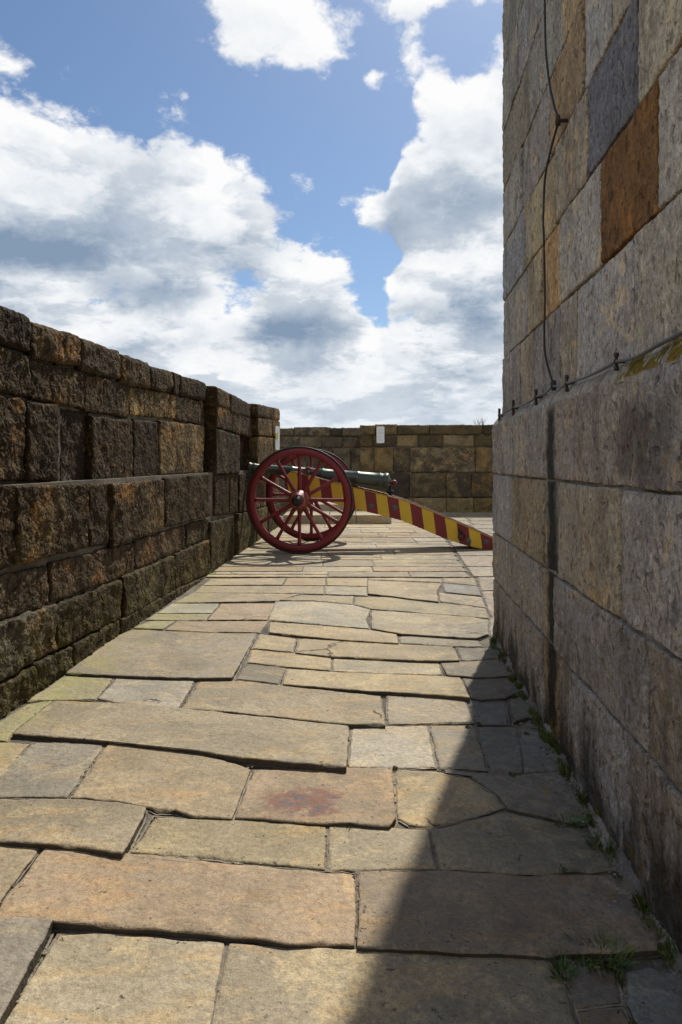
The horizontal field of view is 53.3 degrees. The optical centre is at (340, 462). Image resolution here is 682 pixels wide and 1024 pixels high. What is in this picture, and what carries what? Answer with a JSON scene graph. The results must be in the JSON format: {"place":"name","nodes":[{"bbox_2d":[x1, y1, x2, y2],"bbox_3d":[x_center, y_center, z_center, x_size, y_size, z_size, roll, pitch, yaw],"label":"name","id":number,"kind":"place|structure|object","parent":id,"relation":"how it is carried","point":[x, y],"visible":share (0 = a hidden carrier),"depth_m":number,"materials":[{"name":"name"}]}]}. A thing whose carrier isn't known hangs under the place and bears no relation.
{"place":"outdoors","nodes":[
{"label":"outdoors","id":0,"kind":"place"},
{"bbox_2d":[0,0,504,427],"label":"sky","id":1,"kind":"structure","parent":0,"point":[292,207],"materials":[{"name":"blue"}]},
{"bbox_2d":[0,510,681,1023],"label":"paving","id":2,"kind":"structure","parent":0,"point":[474,914],"depth_m":2.24,"materials":[{"name":"beige stone"}]},
{"bbox_2d":[0,305,279,719],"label":"parapet wall","id":3,"kind":"structure","parent":2,"relation":"on","point":[124,480],"depth_m":4.52,"materials":[{"name":"stone"}]},
{"bbox_2d":[275,426,279,449],"bbox_3d":[-1.085,-0.412,11.591,0.018,0.400,0.218,0,0,15],"label":"notice","id":4,"kind":"object","parent":3,"relation":"attached to","point":[277,437],"visible":1,"depth_m":11.59,"materials":[{"name":"metal"}]},
{"bbox_2d":[277,427,359,510],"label":"parapet wall","id":5,"kind":"structure","parent":2,"relation":"on","point":[343,444],"depth_m":16.99,"materials":[{"name":"brown stone"}]},
{"bbox_2d":[288,502,356,510],"bbox_3d":[-0.389,1.085,15.656,1.471,0.399,2.487,0,0,0],"label":"stone step","id":6,"kind":"object","parent":2,"relation":"on","point":[324,507],"visible":0.11,"depth_m":14.42,"materials":[{"name":"beige stone"}]},
{"bbox_2d":[284,511,391,523],"bbox_3d":[-0.066,1.158,13.821,2.113,0.265,1.157,0,0,0],"label":"stone step","id":7,"kind":"object","parent":2,"relation":"on","point":[360,517],"visible":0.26,"depth_m":13.25,"materials":[{"name":"beige stone"}]},
{"bbox_2d":[0,633,675,1011],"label":"joint grit","id":8,"kind":"object","parent":2,"relation":"on","point":[428,831],"visible":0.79,"depth_m":2.29,"materials":[{"name":"grey gravel"}]},
{"bbox_2d":[45,635,681,1023],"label":"moss","id":9,"kind":"object","parent":2,"relation":"on","point":[552,741],"visible":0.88,"depth_m":2.27,"materials":[{"name":"green plant"}]},
{"bbox_2d":[246,446,492,553],"bbox_3d":[0.488,0.495,9.620,3.653,1.410,2.090,0,0,4],"label":"cannon","id":10,"kind":"object","parent":2,"relation":"on","point":[339,482],"visible":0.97,"depth_m":9.36,"materials":[{"name":"paint"}]},
{"bbox_2d":[360,424,494,512],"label":"parapet wall","id":11,"kind":"structure","parent":2,"relation":"on","point":[442,468],"depth_m":16.28,"materials":[{"name":"brown stone"}]},
{"bbox_2d":[377,427,383,442],"bbox_3d":[0.941,-0.653,16.198,0.185,0.395,0.016,0,0,0],"label":"notice","id":12,"kind":"object","parent":11,"relation":"attached to","point":[380,434],"visible":1,"depth_m":16.19,"materials":[{"name":"metal"}]},
{"bbox_2d":[474,417,487,424],"bbox_3d":[3.289,-0.980,16.105,0.359,0.202,0.125,0,0,7],"label":"dry weed","id":13,"kind":"object","parent":11,"relation":"on","point":[479,423],"visible":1,"depth_m":16.11,"materials":[{"name":"beige plant"}]},
{"bbox_2d":[535,948,589,982],"bbox_3d":[0.514,1.191,1.586,0.124,0.043,0.113,0,0,31],"label":"grass tuft","id":14,"kind":"object","parent":2,"relation":"on","point":[558,965],"visible":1,"depth_m":1.60,"materials":[{"name":"green plant"}]},
{"bbox_2d":[539,810,587,827],"bbox_3d":[0.748,1.196,2.271,0.154,0.031,0.147,0,0,38],"label":"grass tuft","id":15,"kind":"object","parent":2,"relation":"on","point":[580,825],"visible":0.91,"depth_m":2.27,"materials":[{"name":"green plant"}]},
{"bbox_2d":[489,635,681,978],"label":"mortar strip","id":16,"kind":"object","parent":2,"relation":"on","point":[625,869],"visible":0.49,"depth_m":2.07,"materials":[{"name":"grey concrete"}]},
{"bbox_2d":[580,824,614,851],"bbox_3d":[0.814,1.187,2.126,0.152,0.050,0.158,0,0,0],"label":"grass tuft","id":17,"kind":"object","parent":16,"relation":"on","point":[598,845],"visible":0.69,"depth_m":2.13,"materials":[{"name":"green plant"}]},
{"bbox_2d":[492,0,681,954],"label":"wall","id":18,"kind":"structure","parent":2,"relation":"on","point":[587,542],"depth_m":2.33,"materials":[{"name":"stone"}]},
{"bbox_2d":[542,0,568,390],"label":"lightning conductor","id":19,"kind":"object","parent":18,"relation":"attached to","point":[558,120],"visible":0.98,"depth_m":3.13,"materials":[{"name":"metal"}]},
{"bbox_2d":[498,331,681,421],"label":"lightning conductor","id":20,"kind":"object","parent":18,"relation":"attached to","point":[616,361],"visible":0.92,"depth_m":2.39,"materials":[{"name":"metal"}]},
{"bbox_2d":[555,921,646,978],"bbox_3d":[0.616,1.188,1.652,0.185,0.048,0.213,0,0,-41],"label":"grass tuft","id":21,"kind":"object","parent":2,"relation":"on","point":[624,962],"visible":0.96,"depth_m":1.64,"materials":[{"name":"green plant"}]}
]}

